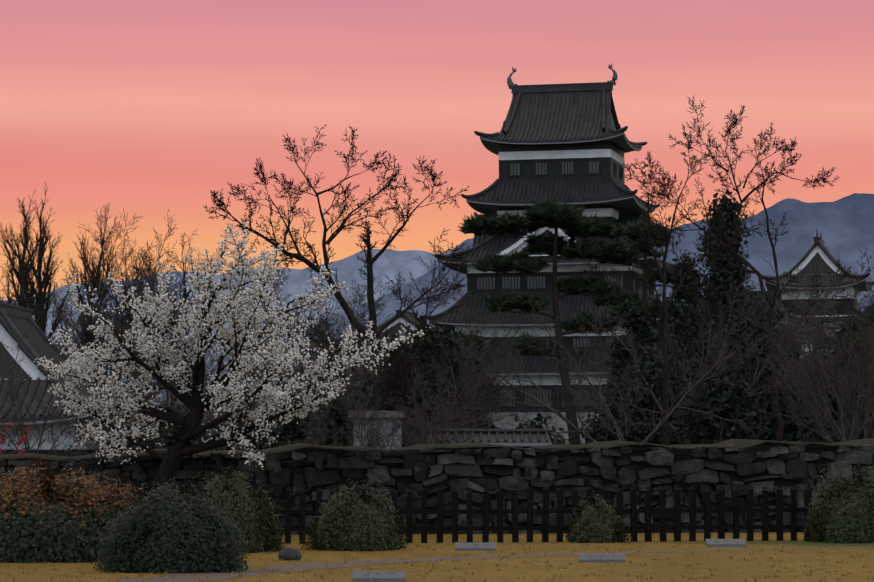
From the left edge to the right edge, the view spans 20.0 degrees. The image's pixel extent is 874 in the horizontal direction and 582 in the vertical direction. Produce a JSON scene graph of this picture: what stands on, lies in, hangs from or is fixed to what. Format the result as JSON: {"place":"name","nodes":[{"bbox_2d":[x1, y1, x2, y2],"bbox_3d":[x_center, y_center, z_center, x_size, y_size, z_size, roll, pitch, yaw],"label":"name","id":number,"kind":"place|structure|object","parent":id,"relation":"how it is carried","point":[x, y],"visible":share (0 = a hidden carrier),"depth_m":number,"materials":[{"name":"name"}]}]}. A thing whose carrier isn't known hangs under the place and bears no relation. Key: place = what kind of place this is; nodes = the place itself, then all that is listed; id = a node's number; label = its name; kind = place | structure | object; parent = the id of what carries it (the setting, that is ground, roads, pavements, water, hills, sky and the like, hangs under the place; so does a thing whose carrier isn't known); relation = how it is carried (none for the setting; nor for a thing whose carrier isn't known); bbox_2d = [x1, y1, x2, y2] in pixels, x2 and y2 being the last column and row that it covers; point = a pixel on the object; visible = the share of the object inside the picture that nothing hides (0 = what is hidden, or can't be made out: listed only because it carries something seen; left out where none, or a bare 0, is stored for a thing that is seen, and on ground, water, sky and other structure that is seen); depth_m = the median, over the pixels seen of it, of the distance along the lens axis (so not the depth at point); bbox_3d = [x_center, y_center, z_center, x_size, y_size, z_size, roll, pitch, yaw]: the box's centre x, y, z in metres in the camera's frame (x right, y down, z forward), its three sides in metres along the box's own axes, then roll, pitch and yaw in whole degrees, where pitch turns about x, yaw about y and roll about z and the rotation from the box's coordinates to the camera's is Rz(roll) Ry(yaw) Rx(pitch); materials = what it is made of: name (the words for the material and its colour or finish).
{"place":"outdoors","nodes":[
{"label":"outdoors","id":0,"kind":"place"},
{"bbox_2d":[4,249,454,348],"bbox_3d":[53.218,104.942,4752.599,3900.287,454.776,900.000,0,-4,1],"label":"mountain","id":1,"kind":"structure","parent":0,"point":[390,263],"depth_m":5081.55,"materials":[{"name":"blue stone"}]},
{"bbox_2d":[248,389,316,451],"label":"shrub","id":2,"kind":"object","parent":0,"point":[288,433],"depth_m":88.87,"materials":[{"name":"green plant"}]},
{"bbox_2d":[0,532,873,581],"bbox_3d":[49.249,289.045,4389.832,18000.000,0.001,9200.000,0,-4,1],"label":"ground","id":3,"kind":"structure","parent":0,"point":[721,562],"depth_m":42.35,"materials":[{"name":"yellow plant"}]},
{"bbox_2d":[0,420,30,458],"bbox_3d":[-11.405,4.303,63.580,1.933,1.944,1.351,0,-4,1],"label":"red plum blossoms","id":4,"kind":"object","parent":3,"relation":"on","point":[4,433],"visible":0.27,"depth_m":63.69,"materials":[{"name":"plant"}]},
{"bbox_2d":[0,189,49,329],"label":"bare poplar","id":5,"kind":"object","parent":3,"relation":"on","point":[21,275],"visible":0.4,"depth_m":160.12,"materials":[{"name":"brown plant"}]},
{"bbox_2d":[13,183,74,356],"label":"bare poplar","id":6,"kind":"object","parent":3,"relation":"on","point":[46,281],"visible":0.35,"depth_m":164.94,"materials":[{"name":"brown plant"}]},
{"bbox_2d":[0,319,109,458],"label":"bare shrub","id":7,"kind":"object","parent":3,"relation":"on","point":[26,443],"visible":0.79,"depth_m":73.30,"materials":[{"name":"brown plant"}]},
{"bbox_2d":[0,456,152,562],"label":"russet shrub","id":8,"kind":"object","parent":3,"relation":"on","point":[78,538],"depth_m":43.39,"materials":[{"name":"green plant"}]},
{"bbox_2d":[0,454,139,545],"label":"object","id":9,"kind":"object","parent":8,"relation":"attached to","point":[65,482],"visible":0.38,"depth_m":43.87,"materials":[{"name":"brown plant"}]},
{"bbox_2d":[46,203,117,367],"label":"bare tree","id":10,"kind":"object","parent":3,"relation":"on","point":[84,254],"visible":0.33,"depth_m":170.38,"materials":[{"name":"brown plant"}]},
{"bbox_2d":[0,301,172,461],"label":"house","id":11,"kind":"structure","parent":3,"relation":"on","point":[35,344],"depth_m":92.53,"materials":[{"name":"tile"}]},
{"bbox_2d":[0,257,192,438],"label":"bare tree","id":12,"kind":"object","parent":3,"relation":"on","point":[77,336],"visible":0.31,"depth_m":104.41,"materials":[{"name":"brown plant"}]},
{"bbox_2d":[55,210,158,384],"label":"bare poplar","id":13,"kind":"object","parent":3,"relation":"on","point":[89,333],"visible":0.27,"depth_m":148.69,"materials":[{"name":"brown plant"}]},
{"bbox_2d":[95,405,133,452],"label":"shrub","id":14,"kind":"object","parent":3,"relation":"on","point":[128,427],"depth_m":95.26,"materials":[{"name":"plant"}]},
{"bbox_2d":[69,307,179,454],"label":"bare shrub","id":15,"kind":"object","parent":3,"relation":"on","point":[120,428],"visible":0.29,"depth_m":75.50,"materials":[{"name":"brown plant"}]},
{"bbox_2d":[78,202,218,431],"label":"bare poplar","id":16,"kind":"object","parent":3,"relation":"on","point":[184,294],"visible":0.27,"depth_m":156.35,"materials":[{"name":"brown plant"}]},
{"bbox_2d":[92,464,252,572],"bbox_3d":[-4.298,3.714,40.254,2.607,1.741,2.272,0,-4,1],"label":"bush","id":17,"kind":"object","parent":3,"relation":"on","point":[225,533],"depth_m":39.50,"materials":[{"name":"green plant"}]},
{"bbox_2d":[133,398,216,453],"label":"shrub","id":18,"kind":"object","parent":3,"relation":"on","point":[171,435],"depth_m":91.11,"materials":[{"name":"plant"}]},
{"bbox_2d":[121,252,242,409],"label":"bare tree","id":19,"kind":"object","parent":3,"relation":"on","point":[177,312],"visible":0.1,"depth_m":109.69,"materials":[{"name":"brown plant"}]},
{"bbox_2d":[126,294,304,450],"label":"bare shrub","id":20,"kind":"object","parent":3,"relation":"on","point":[210,419],"visible":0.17,"depth_m":77.60,"materials":[{"name":"brown plant"}]},
{"bbox_2d":[33,218,430,502],"bbox_3d":[-4.793,2.073,55.915,9.148,7.232,5.030,0,-4,1],"label":"blossoming cherry tree","id":21,"kind":"object","parent":3,"relation":"on","point":[178,449],"visible":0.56,"depth_m":56.07,"materials":[{"name":"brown plant"}]},
{"bbox_2d":[205,395,267,457],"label":"shrub","id":22,"kind":"object","parent":3,"relation":"on","point":[253,439],"depth_m":93.06,"materials":[{"name":"plant"}]},
{"bbox_2d":[191,461,287,552],"bbox_3d":[-3.978,4.194,47.820,2.194,1.779,2.075,0,-4,1],"label":"olive shrub","id":23,"kind":"object","parent":3,"relation":"on","point":[250,531],"depth_m":47.56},
{"bbox_2d":[205,269,368,428],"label":"bare tree","id":24,"kind":"object","parent":3,"relation":"on","point":[302,369],"visible":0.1,"depth_m":99.43,"materials":[{"name":"brown plant"}]},
{"bbox_2d":[278,547,301,559],"bbox_3d":[-2.621,4.691,44.189,0.418,0.233,0.410,0,-4,1],"label":"garden rock","id":25,"kind":"object","parent":3,"relation":"on","point":[288,553],"visible":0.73,"depth_m":44.03,"materials":[{"name":"grey stone"}]},
{"bbox_2d":[230,264,400,404],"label":"bare tree","id":26,"kind":"object","parent":3,"relation":"on","point":[349,300],"visible":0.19,"depth_m":119.66,"materials":[{"name":"brown plant"}]},
{"bbox_2d":[204,124,476,445],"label":"bare tree","id":27,"kind":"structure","parent":3,"relation":"on","point":[369,261],"depth_m":91.59,"materials":[{"name":"brown plant"}]},
{"bbox_2d":[301,374,384,450],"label":"shrub","id":28,"kind":"object","parent":3,"relation":"on","point":[335,416],"depth_m":83.02,"materials":[{"name":"green plant"}]},
{"bbox_2d":[289,341,406,450],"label":"bare shrub","id":29,"kind":"object","parent":3,"relation":"on","point":[314,440],"visible":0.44,"depth_m":71.52,"materials":[{"name":"brown plant"}]},
{"bbox_2d":[297,474,407,551],"bbox_3d":[-1.660,4.380,48.845,2.170,1.543,1.898,0,-4,1],"label":"round shrub","id":30,"kind":"object","parent":3,"relation":"on","point":[343,540],"depth_m":48.42,"materials":[{"name":"green plant"}]},
{"bbox_2d":[137,409,581,453],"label":"honmaru walls","id":31,"kind":"structure","parent":3,"relation":"on","point":[525,438],"depth_m":69.42,"materials":[{"name":"tile"}]},
{"bbox_2d":[310,362,424,450],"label":"shrub","id":32,"kind":"object","parent":3,"relation":"on","point":[371,440],"visible":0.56,"depth_m":69.61,"materials":[{"name":"brown plant"}]},
{"bbox_2d":[308,291,426,450],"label":"bare tree","id":33,"kind":"object","parent":3,"relation":"on","point":[375,389],"visible":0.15,"depth_m":88.99,"materials":[{"name":"grey plant"}]},
{"bbox_2d":[294,241,467,447],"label":"bare tree","id":34,"kind":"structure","parent":3,"relation":"on","point":[404,386],"depth_m":89.06,"materials":[{"name":"brown plant"}]},
{"bbox_2d":[369,339,448,443],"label":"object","id":35,"kind":"object","parent":3,"relation":"on","point":[420,406],"depth_m":99.13,"materials":[{"name":"plant"}]},
{"bbox_2d":[2,485,823,543],"bbox_3d":[-0.163,4.760,52.602,17.950,1.233,0.199,1,-4,-9],"label":"fence","id":36,"kind":"object","parent":3,"relation":"on","point":[648,527],"visible":0.5,"depth_m":53.03,"materials":[{"name":"brown wood"}]},
{"bbox_2d":[311,294,531,441],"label":"bare shrub","id":37,"kind":"object","parent":3,"relation":"on","point":[454,386],"visible":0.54,"depth_m":93.31,"materials":[{"name":"brown plant"}]},
{"bbox_2d":[376,365,476,448],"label":"bare shrub","id":38,"kind":"object","parent":3,"relation":"on","point":[423,424],"visible":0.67,"depth_m":67.74,"materials":[{"name":"brown plant"}]},
{"bbox_2d":[367,372,492,448],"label":"bare shrub","id":39,"kind":"object","parent":3,"relation":"on","point":[396,430],"visible":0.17,"depth_m":71.46,"materials":[{"name":"brown plant"}]},
{"bbox_2d":[0,438,873,534],"bbox_3d":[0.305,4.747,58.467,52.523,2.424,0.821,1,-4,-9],"label":"stone wall","id":40,"kind":"structure","parent":3,"relation":"on","point":[456,465],"depth_m":58.67,"materials":[{"name":"grey stone"}]},
{"bbox_2d":[0,541,873,581],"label":"lawn tufts","id":41,"kind":"object","parent":3,"relation":"on","point":[644,563],"visible":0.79,"depth_m":40.80,"materials":[{"name":"plant"}]},
{"bbox_2d":[408,316,482,428],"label":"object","id":42,"kind":"object","parent":3,"relation":"on","point":[430,334],"depth_m":103.08,"materials":[{"name":"green plant"}]},
{"bbox_2d":[420,326,488,354],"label":"pine","id":43,"kind":"object","parent":3,"relation":"on","point":[461,335],"depth_m":109.22,"materials":[{"name":"green plant"}]},
{"bbox_2d":[447,335,505,428],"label":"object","id":44,"kind":"object","parent":3,"relation":"on","point":[479,347],"depth_m":107.32,"materials":[{"name":"green plant"}]},
{"bbox_2d":[438,266,522,428],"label":"bare tree","id":45,"kind":"object","parent":3,"relation":"on","point":[486,407],"visible":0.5,"depth_m":103.56,"materials":[{"name":"grey plant"}]},
{"bbox_2d":[510,407,572,453],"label":"shrub","id":46,"kind":"object","parent":3,"relation":"on","point":[539,418],"depth_m":91.33,"materials":[{"name":"green plant"}]},
{"bbox_2d":[457,198,633,444],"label":"pine","id":47,"kind":"object","parent":3,"relation":"on","point":[588,248],"depth_m":121.52,"materials":[{"name":"green plant"}]},
{"bbox_2d":[423,64,674,443],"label":"castle keep","id":48,"kind":"structure","parent":3,"relation":"on","point":[570,142],"depth_m":175.46,"materials":[{"name":"wood"}]},
{"bbox_2d":[352,539,745,581],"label":"stone blocks","id":49,"kind":"structure","parent":3,"relation":"on","point":[378,576],"depth_m":43.27,"materials":[{"name":"stone"}]},
{"bbox_2d":[282,290,839,391],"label":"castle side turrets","id":50,"kind":"object","parent":3,"relation":"on","point":[409,316],"visible":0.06,"depth_m":180.45,"materials":[{"name":"tile"}]},
{"bbox_2d":[565,494,632,542],"bbox_3d":[3.464,4.880,52.947,1.436,1.069,1.132,0,-4,1],"label":"small shrub","id":51,"kind":"object","parent":3,"relation":"on","point":[610,522],"depth_m":52.64,"materials":[{"name":"green plant"}]},
{"bbox_2d":[568,495,616,532],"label":"small shrub shoots","id":52,"kind":"object","parent":51,"relation":"on","point":[592,509],"visible":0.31,"depth_m":52.76,"materials":[{"name":"green plant"}]},
{"bbox_2d":[578,401,635,448],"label":"shrub","id":53,"kind":"object","parent":3,"relation":"on","point":[593,431],"depth_m":95.06,"materials":[{"name":"green plant"}]},
{"bbox_2d":[448,283,769,448],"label":"bare shrub","id":54,"kind":"object","parent":3,"relation":"on","point":[585,434],"visible":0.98,"depth_m":83.53,"materials":[{"name":"brown plant"}]},
{"bbox_2d":[592,296,657,429],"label":"evergreen tree","id":55,"kind":"object","parent":3,"relation":"on","point":[642,327],"depth_m":127.27,"materials":[{"name":"green plant"}]},
{"bbox_2d":[595,345,690,445],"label":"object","id":56,"kind":"object","parent":3,"relation":"on","point":[645,362],"depth_m":98.69,"materials":[{"name":"plant"}]},
{"bbox_2d":[587,215,702,373],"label":"pine tree","id":57,"kind":"object","parent":3,"relation":"on","point":[639,248],"depth_m":133.29,"materials":[{"name":"green plant"}]},
{"bbox_2d":[579,142,739,444],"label":"bare tree","id":58,"kind":"object","parent":3,"relation":"on","point":[667,437],"visible":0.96,"depth_m":87.62,"materials":[{"name":"brown plant"}]},
{"bbox_2d":[640,249,704,366],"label":"evergreen tree","id":59,"kind":"object","parent":3,"relation":"on","point":[675,280],"depth_m":117.43,"materials":[{"name":"green plant"}]},
{"bbox_2d":[656,291,730,422],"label":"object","id":60,"kind":"object","parent":3,"relation":"on","point":[678,312],"depth_m":103.13,"materials":[{"name":"green plant"}]},
{"bbox_2d":[670,369,770,444],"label":"shrub","id":61,"kind":"object","parent":3,"relation":"on","point":[735,408],"depth_m":88.85,"materials":[{"name":"green plant"}]},
{"bbox_2d":[600,267,841,442],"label":"thin bare tree","id":62,"kind":"object","parent":3,"relation":"on","point":[755,378],"visible":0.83,"depth_m":91.31,"materials":[{"name":"brown plant"}]},
{"bbox_2d":[692,185,756,381],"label":"tall conifer","id":63,"kind":"object","parent":3,"relation":"on","point":[729,277],"depth_m":111.39,"materials":[{"name":"green plant"}]},
{"bbox_2d":[714,301,779,433],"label":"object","id":64,"kind":"object","parent":3,"relation":"on","point":[758,332],"depth_m":106.97,"materials":[{"name":"green plant"}]},
{"bbox_2d":[640,96,861,443],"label":"bare tree","id":65,"kind":"object","parent":3,"relation":"on","point":[774,408],"visible":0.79,"depth_m":95.71,"materials":[{"name":"brown plant"}]},
{"bbox_2d":[742,285,780,330],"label":"conifer","id":66,"kind":"object","parent":3,"relation":"on","point":[760,300],"visible":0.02,"depth_m":125.31,"materials":[{"name":"green plant"}]},
{"bbox_2d":[744,323,814,445],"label":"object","id":67,"kind":"object","parent":3,"relation":"on","point":[771,424],"depth_m":98.60,"materials":[{"name":"green plant"}]},
{"bbox_2d":[776,324,805,361],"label":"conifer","id":68,"kind":"object","parent":3,"relation":"on","point":[797,344],"depth_m":121.32,"materials":[{"name":"green plant"}]},
{"bbox_2d":[745,258,873,438],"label":"thin bare tree","id":69,"kind":"object","parent":3,"relation":"on","point":[817,354],"visible":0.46,"depth_m":85.83,"materials":[{"name":"brown plant"}]},
{"bbox_2d":[746,259,873,442],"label":"thin bare tree","id":70,"kind":"object","parent":3,"relation":"on","point":[783,348],"visible":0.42,"depth_m":88.74,"materials":[{"name":"brown plant"}]},
{"bbox_2d":[791,346,835,440],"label":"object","id":71,"kind":"object","parent":3,"relation":"on","point":[797,430],"visible":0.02,"depth_m":102.88,"materials":[{"name":"green plant"}]},
{"bbox_2d":[760,247,873,445],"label":"bare shrub","id":72,"kind":"object","parent":3,"relation":"on","point":[818,392],"visible":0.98,"depth_m":77.39,"materials":[{"name":"brown plant"}]},
{"bbox_2d":[762,229,873,355],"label":"castle turret","id":73,"kind":"object","parent":3,"relation":"on","point":[818,252],"visible":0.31,"depth_m":194.01,"materials":[{"name":"tile"}]},
{"bbox_2d":[792,371,873,445],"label":"shrub","id":74,"kind":"object","parent":3,"relation":"on","point":[805,430],"depth_m":86.67,"materials":[{"name":"green plant"}]},
{"bbox_2d":[798,456,873,542],"bbox_3d":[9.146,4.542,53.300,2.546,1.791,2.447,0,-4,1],"label":"shrub","id":75,"kind":"object","parent":3,"relation":"on","point":[858,507],"depth_m":52.82,"materials":[{"name":"green plant"}]},
{"bbox_2d":[800,305,873,441],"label":"bare shrub","id":76,"kind":"object","parent":3,"relation":"on","point":[869,420],"visible":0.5,"depth_m":83.20,"materials":[{"name":"brown plant"}]},
{"bbox_2d":[818,318,873,440],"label":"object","id":77,"kind":"object","parent":3,"relation":"on","point":[843,373],"depth_m":99.19,"materials":[{"name":"green plant"}]},
{"bbox_2d":[832,300,873,416],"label":"evergreen tree","id":78,"kind":"object","parent":3,"relation":"on","point":[844,328],"depth_m":99.61,"materials":[{"name":"green plant"}]},
{"bbox_2d":[0,0,873,299],"label":"sky","id":79,"kind":"structure","parent":0,"point":[149,108],"materials":[{"name":"pink"}]},
{"bbox_2d":[72,193,873,408],"bbox_3d":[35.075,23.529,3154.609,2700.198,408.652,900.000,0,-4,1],"label":"mountain","id":80,"kind":"structure","parent":0,"point":[844,226],"depth_m":3445.28,"materials":[{"name":"blue stone"}]},
{"bbox_2d":[114,547,872,581],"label":"gravel path","id":81,"kind":"structure","parent":0,"point":[184,577],"depth_m":41.88,"materials":[{"name":"grey gravel"}]}
]}

